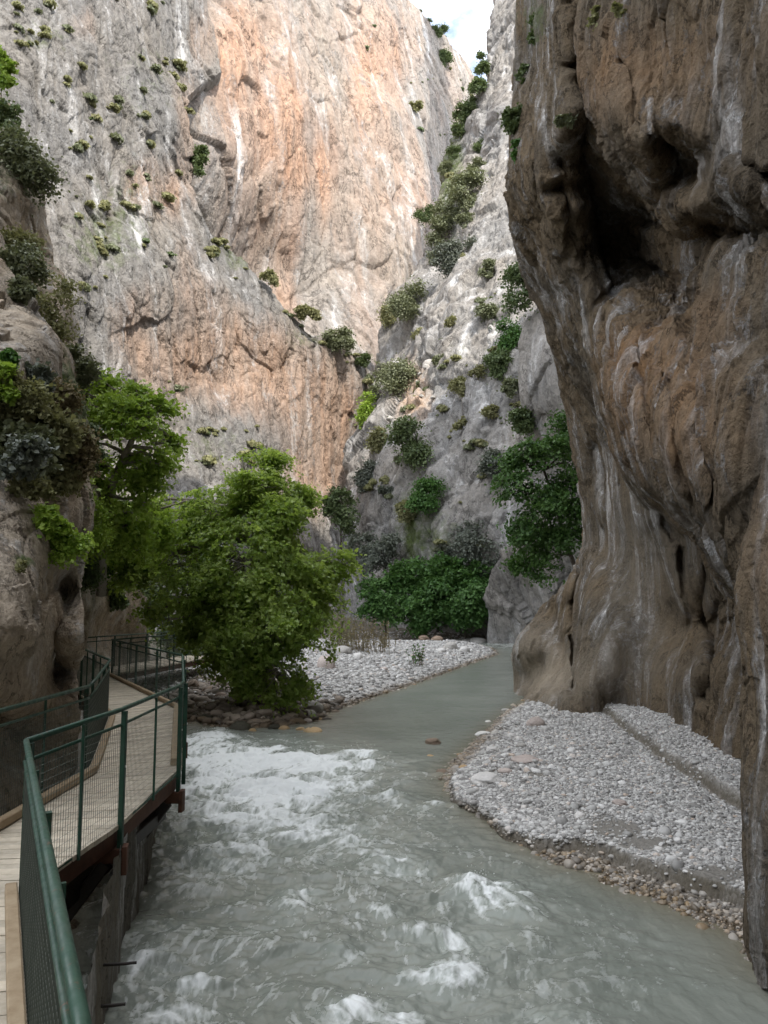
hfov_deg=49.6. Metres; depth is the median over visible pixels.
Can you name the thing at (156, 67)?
shrub
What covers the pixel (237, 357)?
cliff
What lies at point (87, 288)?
rock tussock
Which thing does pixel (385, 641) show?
dry reeds
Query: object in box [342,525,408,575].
thicket tree
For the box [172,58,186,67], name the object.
shrub
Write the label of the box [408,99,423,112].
cliff shrub
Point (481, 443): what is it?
rock tussock
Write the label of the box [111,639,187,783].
walkway railing
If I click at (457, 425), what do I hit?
cliff shrub
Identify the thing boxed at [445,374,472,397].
cliff shrub
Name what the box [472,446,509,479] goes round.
cliff shrub
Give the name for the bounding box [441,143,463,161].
cliff shrub
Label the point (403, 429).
cliff shrub
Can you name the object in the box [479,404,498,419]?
cliff shrub
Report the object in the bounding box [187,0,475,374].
back cliff
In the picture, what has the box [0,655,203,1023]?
boardwalk
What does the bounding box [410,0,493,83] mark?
sky
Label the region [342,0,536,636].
slope
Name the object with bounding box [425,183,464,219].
cliff shrub
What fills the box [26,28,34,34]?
shrub
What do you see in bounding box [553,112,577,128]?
cliff shrub
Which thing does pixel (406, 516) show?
cliff shrub
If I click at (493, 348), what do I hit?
rock tussock
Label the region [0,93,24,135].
bank shrub
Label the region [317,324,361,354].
cliff shrub
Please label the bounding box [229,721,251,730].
bank rock
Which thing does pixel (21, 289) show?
bank shrub
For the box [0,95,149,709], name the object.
bank
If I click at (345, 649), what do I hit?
river stone
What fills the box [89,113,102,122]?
shrub
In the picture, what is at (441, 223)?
cliff shrub
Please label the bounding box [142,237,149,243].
shrub
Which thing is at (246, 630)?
plane tree
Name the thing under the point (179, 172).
shrub
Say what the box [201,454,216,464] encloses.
rock tussock
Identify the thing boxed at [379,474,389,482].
rock tussock
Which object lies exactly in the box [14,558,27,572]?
bank shrub
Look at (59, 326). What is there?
bank shrub
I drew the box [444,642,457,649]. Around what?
river stone
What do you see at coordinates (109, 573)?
bank shrub
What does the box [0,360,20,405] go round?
bank shrub
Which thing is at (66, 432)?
bank shrub
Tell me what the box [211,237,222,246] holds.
shrub
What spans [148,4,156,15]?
shrub
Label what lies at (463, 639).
river stone
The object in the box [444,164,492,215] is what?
cliff shrub
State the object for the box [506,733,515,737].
river stone
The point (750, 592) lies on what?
rock wall
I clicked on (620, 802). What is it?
river stone
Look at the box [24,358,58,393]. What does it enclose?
bank shrub
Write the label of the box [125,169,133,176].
shrub
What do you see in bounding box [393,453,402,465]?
cliff shrub
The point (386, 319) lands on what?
cliff shrub
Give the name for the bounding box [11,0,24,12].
shrub
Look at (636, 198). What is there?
cliff
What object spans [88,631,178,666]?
walkway railing
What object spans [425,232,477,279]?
cliff shrub
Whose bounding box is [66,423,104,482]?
bank shrub
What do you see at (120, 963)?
steel peg
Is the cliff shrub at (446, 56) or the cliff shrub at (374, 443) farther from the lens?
the cliff shrub at (446, 56)
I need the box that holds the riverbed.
[70,613,744,937]
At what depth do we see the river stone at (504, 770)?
16.28 m
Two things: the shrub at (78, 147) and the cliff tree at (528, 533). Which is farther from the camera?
the shrub at (78, 147)
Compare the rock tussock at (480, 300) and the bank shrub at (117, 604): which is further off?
the rock tussock at (480, 300)
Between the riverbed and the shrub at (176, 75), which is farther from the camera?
the shrub at (176, 75)
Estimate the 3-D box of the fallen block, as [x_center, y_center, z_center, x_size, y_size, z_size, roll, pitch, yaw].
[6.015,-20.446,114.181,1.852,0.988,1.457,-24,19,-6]
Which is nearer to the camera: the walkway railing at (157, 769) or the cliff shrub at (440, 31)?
the walkway railing at (157, 769)
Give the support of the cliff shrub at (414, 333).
on the slope
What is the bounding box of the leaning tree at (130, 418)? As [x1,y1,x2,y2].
[80,366,191,596]
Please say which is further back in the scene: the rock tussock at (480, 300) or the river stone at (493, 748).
the rock tussock at (480, 300)
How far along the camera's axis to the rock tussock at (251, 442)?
104.36 m
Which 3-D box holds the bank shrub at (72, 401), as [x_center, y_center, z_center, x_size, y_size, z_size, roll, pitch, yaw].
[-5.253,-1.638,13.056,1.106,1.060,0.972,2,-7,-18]
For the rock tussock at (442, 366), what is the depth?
107.01 m
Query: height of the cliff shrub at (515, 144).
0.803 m
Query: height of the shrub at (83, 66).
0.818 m
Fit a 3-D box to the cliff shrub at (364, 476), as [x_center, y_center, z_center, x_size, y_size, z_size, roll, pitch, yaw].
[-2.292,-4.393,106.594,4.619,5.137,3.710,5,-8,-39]
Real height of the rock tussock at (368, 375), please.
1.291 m
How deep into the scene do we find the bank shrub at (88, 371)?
20.19 m
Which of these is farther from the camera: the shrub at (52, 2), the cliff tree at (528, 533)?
the shrub at (52, 2)
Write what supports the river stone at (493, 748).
on the riverbed
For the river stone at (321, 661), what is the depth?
40.56 m
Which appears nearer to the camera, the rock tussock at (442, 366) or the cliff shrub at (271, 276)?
the rock tussock at (442, 366)
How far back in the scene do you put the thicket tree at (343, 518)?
99.81 m
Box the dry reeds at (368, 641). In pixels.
[330,614,397,654]
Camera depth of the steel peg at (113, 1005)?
6.02 m
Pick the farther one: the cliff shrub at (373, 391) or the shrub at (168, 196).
the cliff shrub at (373, 391)
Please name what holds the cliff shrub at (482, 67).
on the slope
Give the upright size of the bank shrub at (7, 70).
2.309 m
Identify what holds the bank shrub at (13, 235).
on the bank
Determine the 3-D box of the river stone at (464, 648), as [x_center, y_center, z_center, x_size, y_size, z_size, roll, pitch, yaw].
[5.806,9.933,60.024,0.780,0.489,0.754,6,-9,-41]
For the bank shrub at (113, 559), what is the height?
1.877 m
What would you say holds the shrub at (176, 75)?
on the cliff at (237, 357)
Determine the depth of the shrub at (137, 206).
95.67 m
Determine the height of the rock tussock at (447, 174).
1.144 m
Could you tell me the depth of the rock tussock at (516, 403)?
92.67 m
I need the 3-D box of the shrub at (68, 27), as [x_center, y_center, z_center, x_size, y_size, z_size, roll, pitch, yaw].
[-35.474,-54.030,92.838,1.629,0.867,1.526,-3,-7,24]
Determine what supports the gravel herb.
on the riverbed
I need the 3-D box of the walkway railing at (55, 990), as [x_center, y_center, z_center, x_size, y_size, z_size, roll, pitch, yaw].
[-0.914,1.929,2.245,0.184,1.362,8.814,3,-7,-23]
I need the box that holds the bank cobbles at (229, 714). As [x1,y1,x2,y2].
[167,675,345,727]
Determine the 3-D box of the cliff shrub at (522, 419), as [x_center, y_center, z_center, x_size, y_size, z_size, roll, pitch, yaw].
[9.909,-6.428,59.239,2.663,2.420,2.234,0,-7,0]
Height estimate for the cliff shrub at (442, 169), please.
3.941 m
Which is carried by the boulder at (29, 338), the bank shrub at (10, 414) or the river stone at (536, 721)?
the bank shrub at (10, 414)
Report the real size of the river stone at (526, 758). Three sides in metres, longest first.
0.656 x 0.601 x 0.135 m
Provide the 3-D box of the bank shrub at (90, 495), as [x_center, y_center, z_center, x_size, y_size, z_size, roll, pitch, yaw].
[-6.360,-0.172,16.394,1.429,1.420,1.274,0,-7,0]
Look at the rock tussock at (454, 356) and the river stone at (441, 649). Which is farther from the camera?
the rock tussock at (454, 356)
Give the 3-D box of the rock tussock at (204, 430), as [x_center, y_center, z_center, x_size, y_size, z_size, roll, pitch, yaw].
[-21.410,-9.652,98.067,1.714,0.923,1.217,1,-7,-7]
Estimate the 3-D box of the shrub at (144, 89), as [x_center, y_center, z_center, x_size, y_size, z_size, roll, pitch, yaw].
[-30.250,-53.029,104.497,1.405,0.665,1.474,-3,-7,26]
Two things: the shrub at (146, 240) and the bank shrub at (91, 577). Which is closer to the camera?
the bank shrub at (91, 577)
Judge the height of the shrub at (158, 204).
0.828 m
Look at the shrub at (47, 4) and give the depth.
92.27 m
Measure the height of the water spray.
0.348 m
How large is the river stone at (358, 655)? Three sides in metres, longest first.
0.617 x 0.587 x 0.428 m
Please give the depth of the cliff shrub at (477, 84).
165.09 m
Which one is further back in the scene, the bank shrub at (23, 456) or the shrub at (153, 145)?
the shrub at (153, 145)
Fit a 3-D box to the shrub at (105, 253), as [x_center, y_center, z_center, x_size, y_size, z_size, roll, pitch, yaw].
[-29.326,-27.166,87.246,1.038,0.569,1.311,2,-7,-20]
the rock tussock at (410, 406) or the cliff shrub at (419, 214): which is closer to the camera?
the rock tussock at (410, 406)
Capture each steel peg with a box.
[91,961,136,966]
[101,1002,125,1007]
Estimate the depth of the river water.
9.67 m
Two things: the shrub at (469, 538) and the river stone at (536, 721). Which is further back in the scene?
the shrub at (469, 538)
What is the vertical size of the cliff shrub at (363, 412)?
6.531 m
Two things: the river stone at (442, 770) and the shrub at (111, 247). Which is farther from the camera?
the shrub at (111, 247)
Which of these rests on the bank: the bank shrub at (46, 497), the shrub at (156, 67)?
the bank shrub at (46, 497)
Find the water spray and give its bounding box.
[147,723,501,1001]
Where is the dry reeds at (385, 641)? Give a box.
[378,633,391,648]
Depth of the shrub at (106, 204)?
90.36 m
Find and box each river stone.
[317,655,335,668]
[336,646,352,653]
[354,653,362,658]
[383,636,403,639]
[418,635,428,639]
[425,738,440,744]
[431,636,442,640]
[436,769,446,772]
[437,648,445,651]
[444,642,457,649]
[457,638,469,641]
[459,646,469,651]
[470,637,486,642]
[470,772,501,784]
[475,731,489,736]
[486,746,499,752]
[497,768,511,773]
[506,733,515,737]
[511,754,538,763]
[516,742,526,747]
[526,717,544,726]
[541,726,549,730]
[612,799,627,805]
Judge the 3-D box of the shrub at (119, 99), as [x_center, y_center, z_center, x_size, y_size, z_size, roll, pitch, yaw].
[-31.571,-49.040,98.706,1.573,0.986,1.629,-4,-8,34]
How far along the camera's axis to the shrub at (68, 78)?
89.91 m
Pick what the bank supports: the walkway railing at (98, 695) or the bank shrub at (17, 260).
the bank shrub at (17, 260)
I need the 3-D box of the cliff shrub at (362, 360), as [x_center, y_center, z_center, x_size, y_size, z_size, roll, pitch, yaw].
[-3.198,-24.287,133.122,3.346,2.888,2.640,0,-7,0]
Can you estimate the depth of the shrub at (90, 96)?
94.02 m
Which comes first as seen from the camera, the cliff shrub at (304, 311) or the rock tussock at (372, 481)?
the rock tussock at (372, 481)
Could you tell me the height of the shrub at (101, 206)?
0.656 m
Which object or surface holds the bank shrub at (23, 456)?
on the boulder at (42, 647)
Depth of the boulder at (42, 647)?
10.23 m
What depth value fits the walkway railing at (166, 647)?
29.02 m
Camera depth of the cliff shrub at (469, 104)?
167.19 m
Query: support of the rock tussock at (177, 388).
on the cliff at (237, 357)
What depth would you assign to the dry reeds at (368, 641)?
53.70 m
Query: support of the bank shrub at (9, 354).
on the boulder at (29, 338)
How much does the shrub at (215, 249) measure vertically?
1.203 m
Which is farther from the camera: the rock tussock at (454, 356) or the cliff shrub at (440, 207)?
the cliff shrub at (440, 207)
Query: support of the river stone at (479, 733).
in the river water
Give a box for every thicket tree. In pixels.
[317,483,360,548]
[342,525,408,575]
[352,568,415,635]
[388,551,459,638]
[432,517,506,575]
[433,554,495,638]
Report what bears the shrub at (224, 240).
on the cliff at (237, 357)
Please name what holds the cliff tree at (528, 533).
on the rock at (513, 604)
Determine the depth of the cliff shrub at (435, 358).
109.78 m
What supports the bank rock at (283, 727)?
in the river water
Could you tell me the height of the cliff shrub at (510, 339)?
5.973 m
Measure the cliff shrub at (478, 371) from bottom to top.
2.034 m
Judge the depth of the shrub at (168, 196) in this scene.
104.83 m
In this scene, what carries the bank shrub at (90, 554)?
on the bank
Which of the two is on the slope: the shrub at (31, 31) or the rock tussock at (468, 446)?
the rock tussock at (468, 446)
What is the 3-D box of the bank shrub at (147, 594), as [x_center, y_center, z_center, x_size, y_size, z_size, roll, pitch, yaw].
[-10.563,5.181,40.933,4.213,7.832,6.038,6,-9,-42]
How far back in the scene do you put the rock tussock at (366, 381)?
133.45 m
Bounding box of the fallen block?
[422,359,431,365]
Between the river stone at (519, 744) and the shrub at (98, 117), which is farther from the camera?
the shrub at (98, 117)
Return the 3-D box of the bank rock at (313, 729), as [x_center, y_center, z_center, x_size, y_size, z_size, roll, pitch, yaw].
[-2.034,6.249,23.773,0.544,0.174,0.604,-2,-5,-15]
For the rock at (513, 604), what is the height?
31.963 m
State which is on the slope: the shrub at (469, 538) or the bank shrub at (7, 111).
the shrub at (469, 538)
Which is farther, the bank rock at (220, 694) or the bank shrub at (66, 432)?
the bank rock at (220, 694)
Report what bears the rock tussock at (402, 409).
on the slope
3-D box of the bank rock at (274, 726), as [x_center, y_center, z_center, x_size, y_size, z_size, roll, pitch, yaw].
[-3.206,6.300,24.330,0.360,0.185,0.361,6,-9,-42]
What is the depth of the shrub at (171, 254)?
99.36 m
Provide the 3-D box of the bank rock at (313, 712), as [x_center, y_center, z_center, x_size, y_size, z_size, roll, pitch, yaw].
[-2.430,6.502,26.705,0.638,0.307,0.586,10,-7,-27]
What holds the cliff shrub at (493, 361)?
on the slope
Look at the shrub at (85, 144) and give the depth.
89.89 m
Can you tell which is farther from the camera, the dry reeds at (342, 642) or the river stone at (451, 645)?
the river stone at (451, 645)
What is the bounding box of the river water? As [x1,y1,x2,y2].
[66,642,767,1023]
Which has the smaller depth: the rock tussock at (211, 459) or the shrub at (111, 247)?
the shrub at (111, 247)
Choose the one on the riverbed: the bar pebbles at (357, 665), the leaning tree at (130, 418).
the bar pebbles at (357, 665)
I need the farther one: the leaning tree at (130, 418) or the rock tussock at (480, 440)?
the rock tussock at (480, 440)
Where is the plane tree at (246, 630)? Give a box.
[107,445,366,718]
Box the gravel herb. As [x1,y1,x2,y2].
[405,643,424,665]
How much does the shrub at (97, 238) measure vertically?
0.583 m
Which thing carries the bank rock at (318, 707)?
on the bank cobbles at (229, 714)
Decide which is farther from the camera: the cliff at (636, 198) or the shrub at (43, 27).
the shrub at (43, 27)
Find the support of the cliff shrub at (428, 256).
on the slope
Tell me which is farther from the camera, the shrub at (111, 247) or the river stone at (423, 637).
the shrub at (111, 247)
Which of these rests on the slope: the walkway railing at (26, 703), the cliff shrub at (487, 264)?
the cliff shrub at (487, 264)
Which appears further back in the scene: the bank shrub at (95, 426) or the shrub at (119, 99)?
the shrub at (119, 99)
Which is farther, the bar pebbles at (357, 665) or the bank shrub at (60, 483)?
the bar pebbles at (357, 665)
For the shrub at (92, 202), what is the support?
on the cliff at (237, 357)
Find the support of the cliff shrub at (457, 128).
on the slope
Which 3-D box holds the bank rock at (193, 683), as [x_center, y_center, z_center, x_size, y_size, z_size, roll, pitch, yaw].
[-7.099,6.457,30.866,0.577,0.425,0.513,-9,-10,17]
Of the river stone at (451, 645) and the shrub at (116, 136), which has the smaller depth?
the river stone at (451, 645)
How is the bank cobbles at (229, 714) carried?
on the riverbed
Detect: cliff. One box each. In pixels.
[0,0,374,633]
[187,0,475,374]
[503,0,767,758]
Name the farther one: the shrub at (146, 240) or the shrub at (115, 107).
the shrub at (115, 107)
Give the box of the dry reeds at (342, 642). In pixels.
[324,611,361,649]
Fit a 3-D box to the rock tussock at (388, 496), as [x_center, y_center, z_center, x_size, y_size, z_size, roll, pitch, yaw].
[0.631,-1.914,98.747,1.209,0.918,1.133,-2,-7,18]
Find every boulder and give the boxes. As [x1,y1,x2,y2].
[0,299,62,446]
[0,477,84,815]
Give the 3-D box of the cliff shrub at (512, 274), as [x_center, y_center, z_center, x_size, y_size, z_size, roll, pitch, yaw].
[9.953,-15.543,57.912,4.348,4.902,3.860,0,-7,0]
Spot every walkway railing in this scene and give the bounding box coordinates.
[0,684,90,815]
[18,681,184,893]
[19,738,91,1023]
[77,649,110,768]
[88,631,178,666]
[111,634,208,675]
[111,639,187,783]
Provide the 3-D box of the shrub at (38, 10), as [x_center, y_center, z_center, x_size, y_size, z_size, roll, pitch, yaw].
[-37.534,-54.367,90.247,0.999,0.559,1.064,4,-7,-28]
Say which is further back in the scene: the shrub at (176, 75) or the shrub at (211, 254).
the shrub at (176, 75)
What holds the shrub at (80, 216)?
on the cliff at (237, 357)
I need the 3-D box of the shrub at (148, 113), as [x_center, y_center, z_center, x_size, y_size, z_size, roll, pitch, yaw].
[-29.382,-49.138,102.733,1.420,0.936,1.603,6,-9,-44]
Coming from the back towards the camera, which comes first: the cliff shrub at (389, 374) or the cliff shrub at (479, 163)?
the cliff shrub at (479, 163)
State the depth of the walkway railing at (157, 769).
8.12 m
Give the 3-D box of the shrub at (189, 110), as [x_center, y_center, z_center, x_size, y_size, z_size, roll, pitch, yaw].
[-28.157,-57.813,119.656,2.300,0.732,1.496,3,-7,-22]
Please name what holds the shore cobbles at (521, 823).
on the riverbed
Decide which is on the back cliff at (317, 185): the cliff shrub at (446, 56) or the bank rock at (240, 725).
the cliff shrub at (446, 56)
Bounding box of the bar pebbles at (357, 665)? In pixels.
[128,630,553,714]
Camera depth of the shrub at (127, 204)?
94.70 m
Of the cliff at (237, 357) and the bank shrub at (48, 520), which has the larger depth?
the cliff at (237, 357)
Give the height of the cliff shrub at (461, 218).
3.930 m
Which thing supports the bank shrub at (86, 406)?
on the bank
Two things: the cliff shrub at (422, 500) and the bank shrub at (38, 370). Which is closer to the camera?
the bank shrub at (38, 370)
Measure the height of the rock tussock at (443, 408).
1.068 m
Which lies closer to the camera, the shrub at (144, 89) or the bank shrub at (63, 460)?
the bank shrub at (63, 460)
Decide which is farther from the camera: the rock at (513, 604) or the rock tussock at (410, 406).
the rock tussock at (410, 406)
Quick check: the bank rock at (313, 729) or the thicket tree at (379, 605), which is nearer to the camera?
the bank rock at (313, 729)
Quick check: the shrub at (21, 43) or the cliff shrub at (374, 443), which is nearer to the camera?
the shrub at (21, 43)
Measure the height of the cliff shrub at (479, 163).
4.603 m
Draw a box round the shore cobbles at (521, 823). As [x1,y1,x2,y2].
[438,707,751,964]
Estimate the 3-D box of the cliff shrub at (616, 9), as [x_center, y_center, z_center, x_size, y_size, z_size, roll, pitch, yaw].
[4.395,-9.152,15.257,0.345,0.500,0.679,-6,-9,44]
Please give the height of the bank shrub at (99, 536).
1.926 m
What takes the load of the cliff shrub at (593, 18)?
on the cliff at (636, 198)
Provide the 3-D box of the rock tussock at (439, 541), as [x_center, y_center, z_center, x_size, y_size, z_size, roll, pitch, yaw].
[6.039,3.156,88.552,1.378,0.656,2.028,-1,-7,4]
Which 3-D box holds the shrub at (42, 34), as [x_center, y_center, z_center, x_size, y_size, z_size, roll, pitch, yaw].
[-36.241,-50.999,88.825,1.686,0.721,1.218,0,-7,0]
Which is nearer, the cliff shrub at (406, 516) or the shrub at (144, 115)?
the cliff shrub at (406, 516)
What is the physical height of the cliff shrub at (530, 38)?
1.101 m
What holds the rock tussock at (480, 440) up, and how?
on the slope
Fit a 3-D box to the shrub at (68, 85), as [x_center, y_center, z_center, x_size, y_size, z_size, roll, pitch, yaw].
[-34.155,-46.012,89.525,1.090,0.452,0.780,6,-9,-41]
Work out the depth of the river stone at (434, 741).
21.52 m
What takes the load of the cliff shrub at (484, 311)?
on the slope
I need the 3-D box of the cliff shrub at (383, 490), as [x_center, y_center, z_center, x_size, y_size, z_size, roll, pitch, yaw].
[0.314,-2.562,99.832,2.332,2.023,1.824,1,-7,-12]
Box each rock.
[187,680,199,686]
[200,713,213,717]
[215,692,226,695]
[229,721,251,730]
[268,724,279,728]
[278,725,289,729]
[300,700,323,712]
[303,727,321,732]
[307,710,316,715]
[483,308,580,643]
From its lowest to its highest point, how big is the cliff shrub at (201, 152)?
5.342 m
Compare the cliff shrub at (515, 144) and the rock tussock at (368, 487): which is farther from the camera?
the rock tussock at (368, 487)
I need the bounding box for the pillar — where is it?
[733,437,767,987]
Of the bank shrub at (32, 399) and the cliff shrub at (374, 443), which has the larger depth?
the cliff shrub at (374, 443)
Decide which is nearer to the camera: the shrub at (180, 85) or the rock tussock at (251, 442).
the rock tussock at (251, 442)
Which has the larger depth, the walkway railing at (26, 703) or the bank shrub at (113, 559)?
the bank shrub at (113, 559)
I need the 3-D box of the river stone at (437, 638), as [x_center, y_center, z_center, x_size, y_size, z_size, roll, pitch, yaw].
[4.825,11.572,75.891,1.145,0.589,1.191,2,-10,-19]
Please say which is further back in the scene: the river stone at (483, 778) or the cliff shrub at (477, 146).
the cliff shrub at (477, 146)
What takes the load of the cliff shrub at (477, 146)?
on the slope
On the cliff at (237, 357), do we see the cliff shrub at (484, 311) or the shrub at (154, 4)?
the shrub at (154, 4)
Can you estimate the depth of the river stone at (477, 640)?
84.66 m
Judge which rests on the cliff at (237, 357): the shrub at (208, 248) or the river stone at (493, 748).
the shrub at (208, 248)
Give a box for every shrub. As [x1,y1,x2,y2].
[0,45,18,96]
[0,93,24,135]
[0,119,74,216]
[0,222,46,254]
[0,239,61,293]
[0,347,20,371]
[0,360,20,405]
[0,366,55,421]
[0,379,53,427]
[0,417,62,479]
[0,432,58,481]
[4,473,56,505]
[5,273,38,305]
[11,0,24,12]
[12,23,24,33]
[12,39,29,47]
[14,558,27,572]
[15,459,76,503]
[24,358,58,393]
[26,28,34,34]
[28,501,74,539]
[29,378,95,457]
[30,419,76,476]
[33,8,42,14]
[34,271,97,350]
[37,31,51,39]
[38,438,94,502]
[39,25,51,32]
[43,0,57,10]
[43,2,51,9]
[45,528,99,569]
[49,370,85,416]
[62,24,74,32]
[62,81,71,88]
[64,75,72,83]
[65,342,105,394]
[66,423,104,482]
[72,142,83,152]
[74,212,83,219]
[76,139,90,149]
[78,61,87,70]
[78,386,93,415]
[81,552,109,596]
[82,92,98,104]
[83,476,97,514]
[84,200,95,208]
[85,520,116,568]
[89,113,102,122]
[89,421,109,474]
[89,470,104,505]
[90,491,117,551]
[93,235,103,242]
[98,204,106,210]
[100,201,109,210]
[101,250,108,256]
[105,243,120,251]
[106,579,129,611]
[107,102,120,113]
[107,551,126,572]
[107,562,118,581]
[109,132,123,144]
[114,94,124,104]
[119,199,135,211]
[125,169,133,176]
[135,204,140,211]
[140,86,147,94]
[140,112,149,119]
[141,555,206,666]
[142,110,151,117]
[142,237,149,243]
[146,139,155,148]
[147,0,158,9]
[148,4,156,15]
[150,63,163,74]
[152,201,164,209]
[161,191,177,202]
[166,251,177,256]
[168,71,179,79]
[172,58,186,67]
[175,169,182,175]
[176,82,183,90]
[184,106,195,114]
[190,144,209,178]
[204,246,212,251]
[206,251,215,258]
[209,245,220,252]
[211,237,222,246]
[219,237,228,243]
[258,267,280,287]
[293,304,321,321]
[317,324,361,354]
[349,390,376,429]
[349,457,377,493]
[354,351,374,367]
[363,425,389,454]
[365,383,380,404]
[370,352,420,399]
[376,303,396,327]
[377,482,393,496]
[378,412,435,474]
[381,272,434,324]
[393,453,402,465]
[393,497,416,525]
[403,473,449,517]
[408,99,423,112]
[410,326,422,339]
[411,202,434,225]
[422,210,454,251]
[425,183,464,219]
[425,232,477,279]
[426,250,436,264]
[431,353,443,365]
[432,22,449,37]
[435,160,454,175]
[439,47,454,67]
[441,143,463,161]
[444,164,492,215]
[444,313,456,327]
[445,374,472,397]
[447,99,472,139]
[450,416,467,430]
[452,212,474,227]
[461,94,477,111]
[464,155,487,172]
[466,75,488,96]
[467,364,487,380]
[471,138,483,152]
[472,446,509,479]
[473,50,490,75]
[473,302,499,321]
[477,257,496,278]
[479,348,513,384]
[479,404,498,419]
[488,314,521,351]
[496,376,518,398]
[497,102,522,134]
[497,260,538,322]
[505,405,535,438]
[510,138,520,163]
[514,63,529,83]
[525,12,534,45]
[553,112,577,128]
[585,5,600,30]
[610,1,626,17]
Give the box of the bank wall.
[80,707,157,1023]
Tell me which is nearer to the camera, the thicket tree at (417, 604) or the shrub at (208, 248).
the thicket tree at (417, 604)
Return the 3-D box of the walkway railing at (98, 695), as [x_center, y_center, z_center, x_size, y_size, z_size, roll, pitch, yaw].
[-6.794,3.886,19.207,0.583,1.362,18.284,2,-7,-20]
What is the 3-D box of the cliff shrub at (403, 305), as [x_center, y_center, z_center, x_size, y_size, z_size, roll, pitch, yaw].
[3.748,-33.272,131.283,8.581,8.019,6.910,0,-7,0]
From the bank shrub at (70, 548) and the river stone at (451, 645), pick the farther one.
the river stone at (451, 645)
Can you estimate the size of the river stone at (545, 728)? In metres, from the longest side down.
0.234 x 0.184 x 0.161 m
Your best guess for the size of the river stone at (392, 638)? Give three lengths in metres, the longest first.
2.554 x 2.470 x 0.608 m
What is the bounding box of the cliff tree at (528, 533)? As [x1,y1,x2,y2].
[484,404,581,591]
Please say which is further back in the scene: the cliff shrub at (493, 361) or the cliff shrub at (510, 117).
the cliff shrub at (493, 361)
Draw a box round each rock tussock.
[79,281,86,287]
[83,285,91,292]
[174,384,184,391]
[196,426,208,433]
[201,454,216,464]
[237,450,252,455]
[247,439,259,448]
[362,378,373,384]
[363,484,373,490]
[364,373,373,379]
[368,478,376,484]
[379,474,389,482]
[384,493,392,499]
[400,405,405,411]
[405,404,415,409]
[434,539,446,544]
[437,363,446,369]
[439,404,449,412]
[444,172,454,177]
[449,354,461,360]
[463,443,474,450]
[471,438,485,442]
[474,297,488,303]
[475,441,488,447]
[487,346,498,352]
[512,400,520,406]
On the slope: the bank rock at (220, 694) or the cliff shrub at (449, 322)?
the cliff shrub at (449, 322)
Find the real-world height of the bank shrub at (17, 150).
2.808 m
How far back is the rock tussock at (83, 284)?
80.40 m
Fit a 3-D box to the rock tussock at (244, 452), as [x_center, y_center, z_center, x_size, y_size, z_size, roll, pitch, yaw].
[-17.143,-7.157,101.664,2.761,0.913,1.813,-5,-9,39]
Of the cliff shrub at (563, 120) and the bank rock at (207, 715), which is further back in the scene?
the bank rock at (207, 715)
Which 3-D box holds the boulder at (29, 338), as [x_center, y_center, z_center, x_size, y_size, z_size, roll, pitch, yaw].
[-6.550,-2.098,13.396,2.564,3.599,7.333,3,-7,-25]
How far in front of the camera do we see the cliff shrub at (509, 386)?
92.12 m
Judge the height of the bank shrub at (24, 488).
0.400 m
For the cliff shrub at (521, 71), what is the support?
attached to the cliff at (636, 198)
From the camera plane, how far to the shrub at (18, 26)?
85.75 m
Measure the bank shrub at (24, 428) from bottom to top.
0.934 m
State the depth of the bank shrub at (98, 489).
18.43 m

